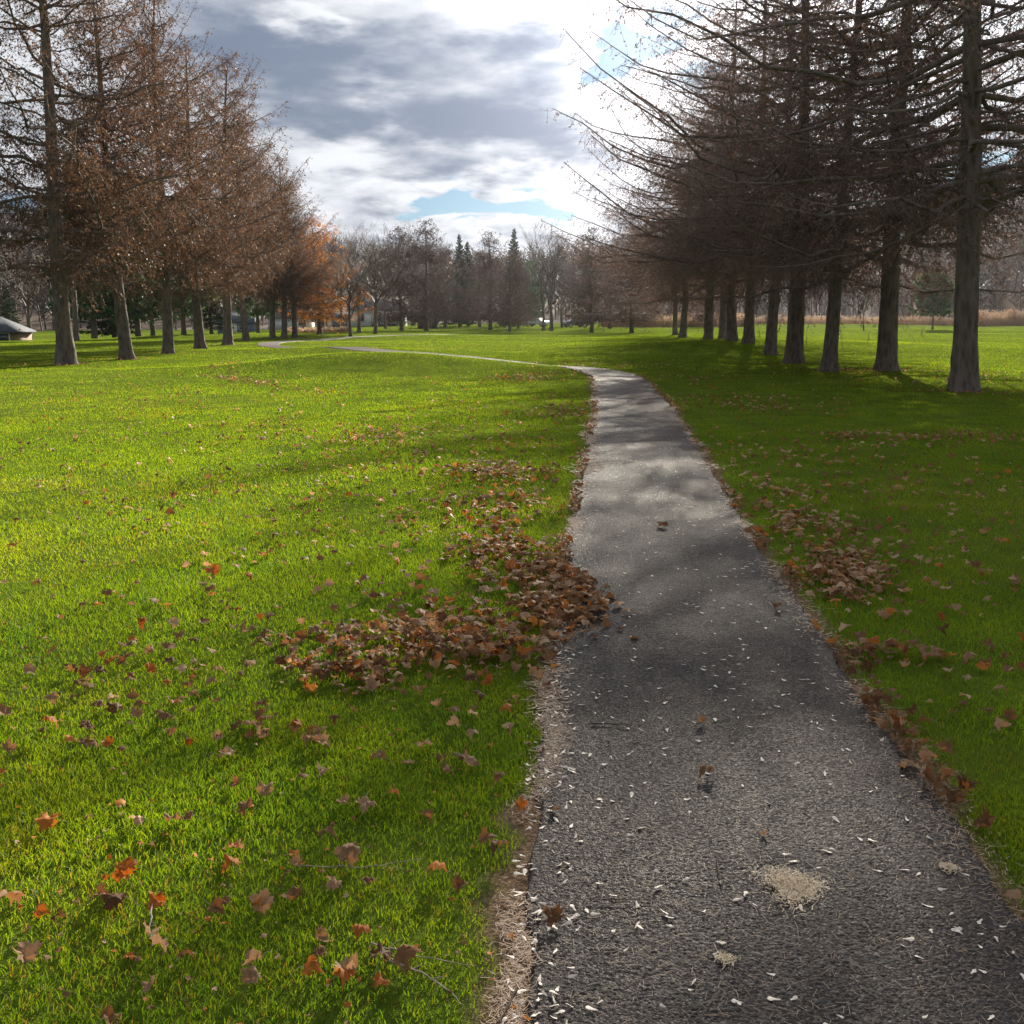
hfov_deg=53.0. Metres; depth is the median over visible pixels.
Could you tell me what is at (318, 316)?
larch tree
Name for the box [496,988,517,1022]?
twig
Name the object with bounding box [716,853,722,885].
twig
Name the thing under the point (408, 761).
maple leaf
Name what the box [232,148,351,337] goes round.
larch tree
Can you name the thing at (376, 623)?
maple leaf
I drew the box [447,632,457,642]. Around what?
maple leaf
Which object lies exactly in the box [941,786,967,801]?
maple leaf
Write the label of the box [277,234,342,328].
larch tree
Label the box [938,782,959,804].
maple leaf
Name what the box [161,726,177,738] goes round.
maple leaf
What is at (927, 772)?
maple leaf
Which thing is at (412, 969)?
twig
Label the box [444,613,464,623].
maple leaf
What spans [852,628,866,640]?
maple leaf
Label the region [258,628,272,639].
maple leaf
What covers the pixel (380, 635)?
maple leaf
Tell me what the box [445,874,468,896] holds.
maple leaf
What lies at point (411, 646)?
maple leaf
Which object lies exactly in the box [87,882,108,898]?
maple leaf
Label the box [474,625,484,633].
maple leaf
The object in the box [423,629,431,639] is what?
maple leaf
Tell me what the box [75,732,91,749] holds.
maple leaf
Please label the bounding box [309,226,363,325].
bare tree
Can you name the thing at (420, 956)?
twig
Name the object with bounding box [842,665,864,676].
maple leaf
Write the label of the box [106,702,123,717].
maple leaf
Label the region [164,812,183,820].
maple leaf
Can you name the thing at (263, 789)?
maple leaf
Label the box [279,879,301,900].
maple leaf
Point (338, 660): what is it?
maple leaf
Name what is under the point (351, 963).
maple leaf
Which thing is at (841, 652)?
maple leaf
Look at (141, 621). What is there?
maple leaf
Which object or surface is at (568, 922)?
winged seed
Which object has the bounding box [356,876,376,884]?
maple leaf
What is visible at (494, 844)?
maple leaf
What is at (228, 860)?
maple leaf
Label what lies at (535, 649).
maple leaf
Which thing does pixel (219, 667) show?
maple leaf
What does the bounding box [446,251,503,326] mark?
larch tree
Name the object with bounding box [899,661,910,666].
maple leaf
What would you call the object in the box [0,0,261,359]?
larch tree
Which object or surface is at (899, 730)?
maple leaf
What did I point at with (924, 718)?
maple leaf
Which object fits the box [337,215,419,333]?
bare tree
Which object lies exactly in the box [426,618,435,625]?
maple leaf
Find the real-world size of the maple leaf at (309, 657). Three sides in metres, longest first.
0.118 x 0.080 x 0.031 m
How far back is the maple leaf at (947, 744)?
3.80 m
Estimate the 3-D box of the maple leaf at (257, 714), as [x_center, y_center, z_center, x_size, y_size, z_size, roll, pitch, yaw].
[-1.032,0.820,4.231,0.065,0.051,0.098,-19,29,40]
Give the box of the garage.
[265,308,314,329]
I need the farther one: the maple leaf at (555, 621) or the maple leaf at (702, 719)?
the maple leaf at (555, 621)
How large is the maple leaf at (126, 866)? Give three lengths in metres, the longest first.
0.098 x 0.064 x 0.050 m
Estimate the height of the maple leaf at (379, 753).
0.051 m
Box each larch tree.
[0,0,259,364]
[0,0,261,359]
[37,0,277,353]
[67,35,301,348]
[120,49,319,344]
[172,106,313,340]
[226,147,326,337]
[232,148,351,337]
[236,178,354,337]
[277,215,375,334]
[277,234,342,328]
[360,226,435,330]
[386,218,474,330]
[420,251,478,326]
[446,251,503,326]
[447,229,526,329]
[482,249,544,331]
[497,261,540,328]
[537,0,867,340]
[541,0,1023,363]
[543,0,949,342]
[548,226,627,332]
[556,43,828,338]
[558,0,1023,371]
[567,0,954,354]
[568,148,765,334]
[578,243,642,327]
[585,0,1023,392]
[587,223,679,332]
[605,0,1023,370]
[611,126,764,336]
[626,251,688,315]
[641,103,762,338]
[678,276,737,326]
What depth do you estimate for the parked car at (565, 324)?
172.12 m
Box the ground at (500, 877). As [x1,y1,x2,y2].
[0,323,1023,1023]
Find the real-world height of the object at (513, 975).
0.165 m
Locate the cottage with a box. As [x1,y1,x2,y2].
[215,313,259,333]
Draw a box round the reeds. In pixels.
[287,308,1023,332]
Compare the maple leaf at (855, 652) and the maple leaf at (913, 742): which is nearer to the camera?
the maple leaf at (913, 742)
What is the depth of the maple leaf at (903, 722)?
4.12 m
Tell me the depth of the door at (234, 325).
184.52 m
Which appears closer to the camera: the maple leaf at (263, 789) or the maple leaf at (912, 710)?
the maple leaf at (263, 789)
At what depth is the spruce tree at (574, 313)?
185.49 m
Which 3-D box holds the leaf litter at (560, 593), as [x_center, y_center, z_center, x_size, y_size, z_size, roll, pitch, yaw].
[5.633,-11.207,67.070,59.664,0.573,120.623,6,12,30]
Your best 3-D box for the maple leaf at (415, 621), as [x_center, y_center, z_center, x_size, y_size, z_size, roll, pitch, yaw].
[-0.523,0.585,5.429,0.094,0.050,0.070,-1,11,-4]
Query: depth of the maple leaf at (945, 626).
5.35 m
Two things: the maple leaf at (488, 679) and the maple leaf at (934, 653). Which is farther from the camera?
the maple leaf at (934, 653)
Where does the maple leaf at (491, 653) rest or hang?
on the ground at (500, 877)
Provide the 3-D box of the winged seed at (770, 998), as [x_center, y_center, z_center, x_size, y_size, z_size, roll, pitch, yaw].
[0.637,1.183,2.497,0.033,0.003,0.017,2,10,1]
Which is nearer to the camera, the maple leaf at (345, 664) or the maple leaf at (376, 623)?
the maple leaf at (345, 664)
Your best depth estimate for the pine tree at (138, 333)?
111.95 m
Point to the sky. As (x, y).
(408, 110)
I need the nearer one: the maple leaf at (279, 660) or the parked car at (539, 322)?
the maple leaf at (279, 660)
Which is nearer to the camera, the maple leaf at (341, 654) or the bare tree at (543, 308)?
the maple leaf at (341, 654)
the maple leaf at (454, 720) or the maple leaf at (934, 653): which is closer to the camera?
the maple leaf at (454, 720)
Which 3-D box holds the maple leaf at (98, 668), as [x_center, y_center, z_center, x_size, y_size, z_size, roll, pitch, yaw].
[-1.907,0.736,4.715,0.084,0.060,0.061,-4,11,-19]
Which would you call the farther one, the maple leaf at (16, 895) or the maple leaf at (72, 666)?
the maple leaf at (72, 666)
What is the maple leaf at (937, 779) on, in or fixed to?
on the ground at (500, 877)
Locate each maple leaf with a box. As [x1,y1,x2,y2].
[0,889,23,908]
[2,738,17,759]
[12,940,43,973]
[27,812,59,833]
[34,902,51,918]
[36,716,57,727]
[44,691,65,703]
[50,907,65,924]
[63,663,78,672]
[72,679,89,688]
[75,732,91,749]
[77,663,92,681]
[79,720,94,736]
[83,739,98,747]
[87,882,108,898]
[89,699,106,714]
[93,665,105,674]
[99,999,121,1023]
[100,655,119,665]
[100,734,114,746]
[100,890,138,912]
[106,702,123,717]
[111,863,141,881]
[115,650,127,666]
[116,856,138,886]
[122,653,137,665]
[123,950,134,959]
[124,672,137,683]
[128,815,149,827]
[130,706,145,719]
[138,615,148,630]
[140,932,168,952]
[141,974,156,999]
[143,919,161,937]
[144,643,153,654]
[144,662,156,674]
[145,891,165,917]
[154,709,176,721]
[154,891,166,912]
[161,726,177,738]
[162,657,180,669]
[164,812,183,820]
[174,947,192,963]
[181,676,195,687]
[182,811,199,821]
[185,738,192,744]
[204,896,224,913]
[205,563,220,574]
[205,676,216,684]
[208,665,233,680]
[212,729,223,748]
[219,745,235,757]
[219,838,243,849]
[220,853,240,874]
[221,895,235,905]
[225,719,241,730]
[228,774,240,786]
[234,796,252,815]
[237,625,257,633]
[240,964,260,995]
[241,720,262,728]
[243,948,272,965]
[248,887,273,914]
[252,705,270,722]
[254,697,269,708]
[255,635,267,644]
[255,724,269,737]
[257,781,273,804]
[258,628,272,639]
[259,715,276,724]
[273,654,286,668]
[278,637,291,645]
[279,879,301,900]
[283,852,302,866]
[288,641,299,657]
[290,954,324,975]
[293,627,307,642]
[296,661,306,674]
[303,654,316,662]
[303,682,317,693]
[304,730,329,747]
[304,735,318,747]
[309,667,329,679]
[310,725,325,735]
[311,945,327,960]
[314,632,326,644]
[315,925,331,941]
[317,761,330,777]
[318,821,338,839]
[325,635,336,651]
[325,876,344,893]
[331,656,342,666]
[331,966,356,988]
[332,636,354,648]
[332,651,348,658]
[333,843,360,874]
[333,952,357,976]
[334,793,349,804]
[336,659,349,672]
[337,620,349,625]
[339,623,352,634]
[341,643,353,651]
[341,657,353,668]
[344,634,357,643]
[347,672,363,680]
[351,661,362,674]
[351,924,370,942]
[355,793,376,813]
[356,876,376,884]
[359,660,371,671]
[364,652,377,660]
[364,675,381,693]
[369,619,380,632]
[369,747,387,760]
[369,942,393,968]
[370,643,383,653]
[371,668,384,683]
[371,971,389,987]
[372,655,380,664]
[373,665,393,678]
[374,621,387,632]
[374,632,387,640]
[375,673,387,690]
[377,650,392,657]
[377,656,390,666]
[383,788,399,798]
[385,617,396,624]
[386,944,422,974]
[394,618,405,625]
[395,636,407,645]
[401,759,414,763]
[402,654,417,666]
[406,642,414,653]
[408,627,417,634]
[409,618,419,626]
[409,739,431,749]
[412,684,425,695]
[413,643,425,656]
[415,626,433,634]
[415,655,431,665]
[416,649,426,657]
[417,633,434,640]
[419,808,433,823]
[423,625,440,632]
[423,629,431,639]
[424,861,454,876]
[425,643,437,660]
[425,696,441,708]
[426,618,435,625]
[426,656,441,668]
[429,626,441,641]
[433,651,446,659]
[440,644,452,653]
[441,760,452,779]
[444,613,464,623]
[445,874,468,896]
[446,714,466,727]
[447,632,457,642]
[447,640,460,648]
[447,658,460,665]
[451,750,479,767]
[454,748,464,760]
[455,652,467,662]
[461,641,475,651]
[462,636,475,655]
[462,672,478,687]
[464,630,473,638]
[465,631,484,643]
[466,728,478,739]
[472,631,484,641]
[472,827,495,848]
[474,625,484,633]
[474,690,485,703]
[475,652,495,663]
[476,665,495,676]
[478,671,500,685]
[479,642,495,657]
[482,631,492,641]
[483,645,496,657]
[485,615,495,624]
[489,839,511,857]
[491,647,501,655]
[493,771,505,787]
[498,620,514,630]
[498,639,511,650]
[500,703,512,712]
[504,621,522,631]
[509,636,517,647]
[509,643,532,656]
[510,650,528,659]
[511,661,520,677]
[515,795,527,815]
[518,651,530,659]
[526,668,545,679]
[527,664,537,675]
[531,606,544,613]
[532,645,547,652]
[540,901,565,931]
[542,629,561,636]
[547,617,564,626]
[557,612,573,621]
[564,613,576,620]
[581,609,593,619]
[657,521,672,527]
[697,713,710,725]
[699,765,718,777]
[759,828,766,835]
[771,601,782,608]
[808,615,820,628]
[825,632,837,642]
[834,650,851,658]
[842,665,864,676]
[849,641,858,649]
[849,645,862,655]
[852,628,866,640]
[857,642,875,652]
[857,688,876,706]
[859,656,874,673]
[866,636,881,647]
[866,694,882,707]
[868,645,878,659]
[868,674,881,684]
[870,686,884,698]
[874,717,889,731]
[875,692,895,706]
[876,641,894,647]
[883,709,905,719]
[884,707,901,715]
[885,637,898,648]
[885,640,905,654]
[887,718,906,730]
[888,716,905,725]
[890,725,905,743]
[893,709,906,724]
[895,743,911,758]
[897,630,918,640]
[898,759,916,767]
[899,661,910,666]
[902,726,924,736]
[903,738,920,753]
[904,702,917,714]
[905,637,918,645]
[907,737,922,750]
[916,764,933,782]
[917,715,939,727]
[918,647,929,657]
[918,749,938,760]
[918,759,937,769]
[925,772,943,787]
[929,647,941,656]
[932,739,955,761]
[937,611,945,621]
[937,623,949,634]
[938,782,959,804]
[940,765,960,780]
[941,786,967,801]
[944,769,956,784]
[956,770,979,791]
[958,651,976,665]
[968,804,995,827]
[977,656,991,665]
[981,707,993,716]
[983,638,995,652]
[989,685,1007,695]
[989,716,1011,733]
[1002,707,1017,720]
[1017,632,1023,641]
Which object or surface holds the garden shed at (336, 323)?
on the ground at (500, 877)
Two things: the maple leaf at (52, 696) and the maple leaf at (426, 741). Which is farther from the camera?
the maple leaf at (52, 696)
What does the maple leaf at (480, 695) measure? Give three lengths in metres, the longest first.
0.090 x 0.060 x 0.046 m
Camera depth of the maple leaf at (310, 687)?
4.58 m
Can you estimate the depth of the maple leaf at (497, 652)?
4.97 m
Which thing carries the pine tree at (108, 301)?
on the ground at (500, 877)
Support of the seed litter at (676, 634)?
on the path
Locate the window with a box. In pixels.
[0,333,9,340]
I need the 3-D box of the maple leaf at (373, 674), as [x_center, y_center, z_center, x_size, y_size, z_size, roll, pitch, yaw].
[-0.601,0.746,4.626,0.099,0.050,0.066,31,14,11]
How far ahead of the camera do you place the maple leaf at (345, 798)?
3.49 m
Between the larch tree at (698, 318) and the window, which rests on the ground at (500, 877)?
the larch tree at (698, 318)
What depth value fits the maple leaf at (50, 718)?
4.07 m
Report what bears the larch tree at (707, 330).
on the ground at (500, 877)
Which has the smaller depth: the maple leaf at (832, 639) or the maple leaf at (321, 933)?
the maple leaf at (321, 933)
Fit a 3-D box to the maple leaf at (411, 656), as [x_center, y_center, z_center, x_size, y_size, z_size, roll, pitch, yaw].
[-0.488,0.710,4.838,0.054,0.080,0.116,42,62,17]
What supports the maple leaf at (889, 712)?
on the leaf litter at (560, 593)
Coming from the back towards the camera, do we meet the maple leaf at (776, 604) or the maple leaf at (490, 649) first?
the maple leaf at (776, 604)
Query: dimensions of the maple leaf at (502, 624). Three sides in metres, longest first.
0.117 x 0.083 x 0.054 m
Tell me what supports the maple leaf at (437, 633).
on the ground at (500, 877)
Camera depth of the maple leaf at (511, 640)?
5.11 m
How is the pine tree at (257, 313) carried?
on the ground at (500, 877)
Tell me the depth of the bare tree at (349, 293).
89.94 m
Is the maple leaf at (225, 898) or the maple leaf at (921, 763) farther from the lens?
the maple leaf at (921, 763)
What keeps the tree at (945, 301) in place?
on the ground at (500, 877)
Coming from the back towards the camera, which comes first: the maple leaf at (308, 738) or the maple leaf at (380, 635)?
the maple leaf at (380, 635)
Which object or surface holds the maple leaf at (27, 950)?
on the ground at (500, 877)
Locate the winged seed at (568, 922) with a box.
[561,920,571,925]
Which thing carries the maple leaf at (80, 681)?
on the ground at (500, 877)
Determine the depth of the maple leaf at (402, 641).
5.20 m
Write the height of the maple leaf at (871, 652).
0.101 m
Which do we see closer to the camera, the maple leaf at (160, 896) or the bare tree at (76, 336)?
the maple leaf at (160, 896)
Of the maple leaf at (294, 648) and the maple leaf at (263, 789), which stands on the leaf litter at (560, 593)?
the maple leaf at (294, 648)
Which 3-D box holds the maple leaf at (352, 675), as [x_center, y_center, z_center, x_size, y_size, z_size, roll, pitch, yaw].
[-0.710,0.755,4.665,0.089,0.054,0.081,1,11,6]
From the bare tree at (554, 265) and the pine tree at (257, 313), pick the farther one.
the bare tree at (554, 265)
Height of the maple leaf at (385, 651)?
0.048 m
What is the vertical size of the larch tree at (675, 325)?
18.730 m
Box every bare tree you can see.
[0,246,51,338]
[3,130,100,340]
[298,221,360,327]
[306,237,382,336]
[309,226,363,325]
[325,218,416,332]
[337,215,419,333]
[364,225,407,328]
[393,220,433,323]
[405,228,469,312]
[512,218,570,330]
[517,215,581,330]
[526,246,584,326]
[605,244,643,311]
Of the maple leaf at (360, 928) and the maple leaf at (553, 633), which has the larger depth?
the maple leaf at (553, 633)
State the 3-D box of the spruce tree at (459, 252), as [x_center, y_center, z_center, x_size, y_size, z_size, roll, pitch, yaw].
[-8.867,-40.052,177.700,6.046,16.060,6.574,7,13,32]
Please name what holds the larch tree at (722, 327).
on the ground at (500, 877)
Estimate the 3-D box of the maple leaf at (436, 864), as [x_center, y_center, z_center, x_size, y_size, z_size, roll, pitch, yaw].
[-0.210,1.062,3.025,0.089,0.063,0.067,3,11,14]
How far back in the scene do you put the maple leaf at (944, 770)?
3.60 m
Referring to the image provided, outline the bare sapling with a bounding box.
[846,268,880,330]
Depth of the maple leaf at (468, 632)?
5.19 m
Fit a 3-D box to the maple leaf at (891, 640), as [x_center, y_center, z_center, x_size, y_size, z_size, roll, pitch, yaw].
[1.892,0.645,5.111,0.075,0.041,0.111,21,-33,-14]
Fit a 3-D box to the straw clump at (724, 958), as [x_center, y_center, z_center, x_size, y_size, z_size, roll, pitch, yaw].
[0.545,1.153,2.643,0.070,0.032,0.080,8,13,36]
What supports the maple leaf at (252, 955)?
on the ground at (500, 877)
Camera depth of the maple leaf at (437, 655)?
4.89 m
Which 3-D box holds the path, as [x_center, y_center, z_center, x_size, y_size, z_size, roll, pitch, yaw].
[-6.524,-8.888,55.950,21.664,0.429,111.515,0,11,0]
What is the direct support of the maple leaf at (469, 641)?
on the ground at (500, 877)
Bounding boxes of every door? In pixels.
[232,323,236,332]
[275,319,288,329]
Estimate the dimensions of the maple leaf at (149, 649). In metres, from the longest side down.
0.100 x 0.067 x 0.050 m
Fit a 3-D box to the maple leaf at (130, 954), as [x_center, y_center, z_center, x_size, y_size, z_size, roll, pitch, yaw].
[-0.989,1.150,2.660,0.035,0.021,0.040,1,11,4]
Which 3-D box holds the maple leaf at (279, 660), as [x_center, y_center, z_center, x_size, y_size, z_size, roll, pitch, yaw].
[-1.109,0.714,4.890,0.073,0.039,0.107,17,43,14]
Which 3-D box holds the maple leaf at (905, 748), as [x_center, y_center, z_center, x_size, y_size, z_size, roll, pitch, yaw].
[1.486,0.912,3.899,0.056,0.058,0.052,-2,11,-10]
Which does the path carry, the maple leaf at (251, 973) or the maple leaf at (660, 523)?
the maple leaf at (660, 523)
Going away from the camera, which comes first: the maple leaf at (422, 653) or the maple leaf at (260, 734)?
the maple leaf at (260, 734)
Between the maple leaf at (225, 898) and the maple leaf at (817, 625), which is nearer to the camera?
the maple leaf at (225, 898)
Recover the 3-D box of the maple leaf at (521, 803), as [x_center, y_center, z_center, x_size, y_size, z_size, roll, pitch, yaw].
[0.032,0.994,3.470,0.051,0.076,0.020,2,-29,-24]
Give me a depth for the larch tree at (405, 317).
126.18 m
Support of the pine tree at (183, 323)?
on the ground at (500, 877)
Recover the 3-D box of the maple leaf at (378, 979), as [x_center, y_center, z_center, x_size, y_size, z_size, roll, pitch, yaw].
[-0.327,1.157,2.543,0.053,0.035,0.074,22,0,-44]
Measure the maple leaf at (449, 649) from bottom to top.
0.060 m
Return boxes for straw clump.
[714,949,740,969]
[743,861,842,917]
[934,858,961,874]
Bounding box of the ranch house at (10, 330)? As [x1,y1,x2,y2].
[0,317,36,340]
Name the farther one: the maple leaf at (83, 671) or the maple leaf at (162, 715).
the maple leaf at (83, 671)
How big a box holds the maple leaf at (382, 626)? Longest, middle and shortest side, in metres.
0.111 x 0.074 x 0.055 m
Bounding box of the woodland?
[0,195,1023,330]
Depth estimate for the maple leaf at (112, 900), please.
2.85 m
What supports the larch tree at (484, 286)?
on the ground at (500, 877)
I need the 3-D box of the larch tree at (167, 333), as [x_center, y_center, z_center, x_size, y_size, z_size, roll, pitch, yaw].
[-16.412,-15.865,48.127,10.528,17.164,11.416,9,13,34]
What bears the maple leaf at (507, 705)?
on the ground at (500, 877)
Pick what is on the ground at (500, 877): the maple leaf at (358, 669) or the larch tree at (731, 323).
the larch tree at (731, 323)
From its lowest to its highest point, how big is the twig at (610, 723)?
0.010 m
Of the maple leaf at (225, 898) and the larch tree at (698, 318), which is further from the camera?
the larch tree at (698, 318)
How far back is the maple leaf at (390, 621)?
5.35 m
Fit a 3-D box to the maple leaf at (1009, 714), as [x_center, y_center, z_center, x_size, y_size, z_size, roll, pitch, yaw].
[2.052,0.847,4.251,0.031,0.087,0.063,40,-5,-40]
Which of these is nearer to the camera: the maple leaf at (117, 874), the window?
the maple leaf at (117, 874)
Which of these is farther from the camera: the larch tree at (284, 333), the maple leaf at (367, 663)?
the larch tree at (284, 333)
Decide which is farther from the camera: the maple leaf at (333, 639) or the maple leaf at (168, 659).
the maple leaf at (333, 639)
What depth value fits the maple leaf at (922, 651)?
4.99 m
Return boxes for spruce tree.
[0,276,23,325]
[78,262,145,337]
[192,270,233,333]
[440,234,476,325]
[451,242,482,325]
[495,229,535,326]
[570,249,602,326]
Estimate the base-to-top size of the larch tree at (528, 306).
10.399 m
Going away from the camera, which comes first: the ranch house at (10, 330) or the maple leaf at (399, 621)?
the maple leaf at (399, 621)
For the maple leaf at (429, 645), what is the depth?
5.02 m
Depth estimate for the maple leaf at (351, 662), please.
4.77 m
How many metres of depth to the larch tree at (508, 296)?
134.82 m
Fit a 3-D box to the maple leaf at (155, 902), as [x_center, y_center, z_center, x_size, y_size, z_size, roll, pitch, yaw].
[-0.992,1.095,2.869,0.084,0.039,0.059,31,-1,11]
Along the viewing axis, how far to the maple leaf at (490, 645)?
4.93 m
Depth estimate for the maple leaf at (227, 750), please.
3.87 m
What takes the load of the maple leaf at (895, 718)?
on the ground at (500, 877)
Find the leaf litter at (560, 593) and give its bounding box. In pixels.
[0,335,1023,1023]
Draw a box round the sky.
[0,0,1023,283]
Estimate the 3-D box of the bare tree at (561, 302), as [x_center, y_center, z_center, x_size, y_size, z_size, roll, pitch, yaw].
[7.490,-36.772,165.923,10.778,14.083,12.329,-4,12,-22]
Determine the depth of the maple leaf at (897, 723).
4.04 m
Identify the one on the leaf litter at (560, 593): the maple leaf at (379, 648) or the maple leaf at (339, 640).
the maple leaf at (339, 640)
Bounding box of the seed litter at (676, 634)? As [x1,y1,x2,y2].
[536,404,852,728]
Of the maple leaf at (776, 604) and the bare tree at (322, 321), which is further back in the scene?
the bare tree at (322, 321)
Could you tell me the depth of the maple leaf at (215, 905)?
2.83 m
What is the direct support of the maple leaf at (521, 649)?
on the leaf litter at (560, 593)
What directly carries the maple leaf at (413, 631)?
on the leaf litter at (560, 593)
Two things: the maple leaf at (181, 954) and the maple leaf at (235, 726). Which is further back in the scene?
the maple leaf at (235, 726)
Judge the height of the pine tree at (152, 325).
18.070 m
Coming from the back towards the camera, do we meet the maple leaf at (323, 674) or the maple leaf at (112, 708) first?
the maple leaf at (323, 674)
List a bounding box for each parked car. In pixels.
[527,318,549,326]
[563,319,588,326]
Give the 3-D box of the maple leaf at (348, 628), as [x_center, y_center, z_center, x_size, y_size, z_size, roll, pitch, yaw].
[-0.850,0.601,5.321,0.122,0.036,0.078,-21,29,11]
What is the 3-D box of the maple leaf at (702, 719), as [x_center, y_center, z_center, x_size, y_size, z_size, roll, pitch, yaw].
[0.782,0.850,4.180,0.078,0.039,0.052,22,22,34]
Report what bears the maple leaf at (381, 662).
on the leaf litter at (560, 593)
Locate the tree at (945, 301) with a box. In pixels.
[907,272,954,329]
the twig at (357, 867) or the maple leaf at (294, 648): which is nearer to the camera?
the twig at (357, 867)
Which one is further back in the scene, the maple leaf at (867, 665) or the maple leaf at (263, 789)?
the maple leaf at (867, 665)
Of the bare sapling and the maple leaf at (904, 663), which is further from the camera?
the bare sapling
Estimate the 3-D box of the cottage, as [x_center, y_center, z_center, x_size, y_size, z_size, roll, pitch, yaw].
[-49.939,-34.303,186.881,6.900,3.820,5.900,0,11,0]
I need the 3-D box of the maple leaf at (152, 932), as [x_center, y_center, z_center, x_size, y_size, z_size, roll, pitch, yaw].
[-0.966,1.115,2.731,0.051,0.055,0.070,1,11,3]
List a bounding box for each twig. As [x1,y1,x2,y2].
[149,903,155,946]
[296,858,423,869]
[370,939,474,965]
[389,959,460,1004]
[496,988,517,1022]
[588,894,656,899]
[591,722,631,726]
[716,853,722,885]
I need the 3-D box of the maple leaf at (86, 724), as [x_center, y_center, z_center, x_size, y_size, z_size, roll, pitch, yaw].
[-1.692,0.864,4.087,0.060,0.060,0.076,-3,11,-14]
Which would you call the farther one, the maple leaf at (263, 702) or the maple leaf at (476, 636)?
the maple leaf at (476, 636)
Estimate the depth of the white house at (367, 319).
181.36 m
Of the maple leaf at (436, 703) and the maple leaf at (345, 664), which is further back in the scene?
the maple leaf at (345, 664)
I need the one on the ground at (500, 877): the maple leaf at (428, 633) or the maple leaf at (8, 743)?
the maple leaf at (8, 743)
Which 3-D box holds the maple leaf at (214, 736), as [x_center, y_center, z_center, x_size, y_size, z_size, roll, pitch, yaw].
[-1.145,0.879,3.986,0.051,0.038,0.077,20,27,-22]
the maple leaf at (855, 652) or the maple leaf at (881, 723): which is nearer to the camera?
the maple leaf at (881, 723)
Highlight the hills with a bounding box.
[0,227,1023,329]
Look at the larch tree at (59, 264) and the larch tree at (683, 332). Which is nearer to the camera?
the larch tree at (59, 264)
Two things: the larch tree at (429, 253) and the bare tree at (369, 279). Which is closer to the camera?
the bare tree at (369, 279)
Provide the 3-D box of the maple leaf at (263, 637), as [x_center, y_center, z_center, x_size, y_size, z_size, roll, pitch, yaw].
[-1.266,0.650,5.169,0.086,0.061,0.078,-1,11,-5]
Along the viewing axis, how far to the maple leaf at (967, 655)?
4.87 m
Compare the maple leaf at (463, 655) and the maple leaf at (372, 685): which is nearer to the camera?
the maple leaf at (372, 685)
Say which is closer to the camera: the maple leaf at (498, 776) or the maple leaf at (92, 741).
the maple leaf at (498, 776)
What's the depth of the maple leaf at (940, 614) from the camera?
5.65 m
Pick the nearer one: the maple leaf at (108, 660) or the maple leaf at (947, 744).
the maple leaf at (947, 744)
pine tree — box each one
[41,158,152,338]
[85,170,175,336]
[128,264,192,335]
[135,201,219,334]
[230,239,280,332]
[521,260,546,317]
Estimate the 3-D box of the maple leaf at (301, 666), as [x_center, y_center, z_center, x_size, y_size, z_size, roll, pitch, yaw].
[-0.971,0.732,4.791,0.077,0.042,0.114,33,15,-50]
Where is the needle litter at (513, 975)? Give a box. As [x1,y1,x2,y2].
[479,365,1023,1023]
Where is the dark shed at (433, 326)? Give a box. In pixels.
[418,316,440,328]
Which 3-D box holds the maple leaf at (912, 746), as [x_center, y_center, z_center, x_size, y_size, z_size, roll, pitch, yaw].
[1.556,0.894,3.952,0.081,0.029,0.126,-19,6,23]
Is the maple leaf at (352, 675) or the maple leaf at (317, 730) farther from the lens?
the maple leaf at (352, 675)
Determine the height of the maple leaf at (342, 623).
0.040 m
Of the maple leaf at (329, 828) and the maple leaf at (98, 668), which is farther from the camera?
the maple leaf at (98, 668)
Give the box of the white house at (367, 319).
[347,296,408,325]
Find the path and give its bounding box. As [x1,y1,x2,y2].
[257,334,1023,1023]
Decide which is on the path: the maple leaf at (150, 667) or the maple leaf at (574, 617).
the maple leaf at (574, 617)
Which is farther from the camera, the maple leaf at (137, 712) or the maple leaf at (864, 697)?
the maple leaf at (864, 697)
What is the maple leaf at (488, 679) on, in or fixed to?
on the maple leaf at (471, 676)
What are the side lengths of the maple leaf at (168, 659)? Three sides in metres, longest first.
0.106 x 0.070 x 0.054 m
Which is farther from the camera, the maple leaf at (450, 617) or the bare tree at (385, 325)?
the bare tree at (385, 325)
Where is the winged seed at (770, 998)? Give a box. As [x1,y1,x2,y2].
[767,996,780,1000]
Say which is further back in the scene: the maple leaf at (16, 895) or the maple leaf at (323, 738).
the maple leaf at (323, 738)
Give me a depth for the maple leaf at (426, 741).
3.94 m
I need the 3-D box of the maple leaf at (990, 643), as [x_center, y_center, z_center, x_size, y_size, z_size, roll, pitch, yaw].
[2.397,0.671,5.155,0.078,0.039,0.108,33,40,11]
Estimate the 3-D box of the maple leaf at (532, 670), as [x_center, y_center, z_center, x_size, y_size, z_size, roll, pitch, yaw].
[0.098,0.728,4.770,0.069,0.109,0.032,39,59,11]
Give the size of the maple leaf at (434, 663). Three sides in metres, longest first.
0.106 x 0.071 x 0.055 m
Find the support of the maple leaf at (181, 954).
on the ground at (500, 877)
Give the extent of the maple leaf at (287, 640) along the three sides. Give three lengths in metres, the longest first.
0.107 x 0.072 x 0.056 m
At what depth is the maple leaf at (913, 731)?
4.00 m
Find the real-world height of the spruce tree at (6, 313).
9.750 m
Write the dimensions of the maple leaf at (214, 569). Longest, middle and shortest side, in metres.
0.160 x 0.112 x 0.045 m
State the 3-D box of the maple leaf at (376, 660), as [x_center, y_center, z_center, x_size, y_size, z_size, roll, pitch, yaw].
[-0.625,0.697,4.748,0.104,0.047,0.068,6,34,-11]
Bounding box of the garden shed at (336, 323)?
[324,312,351,327]

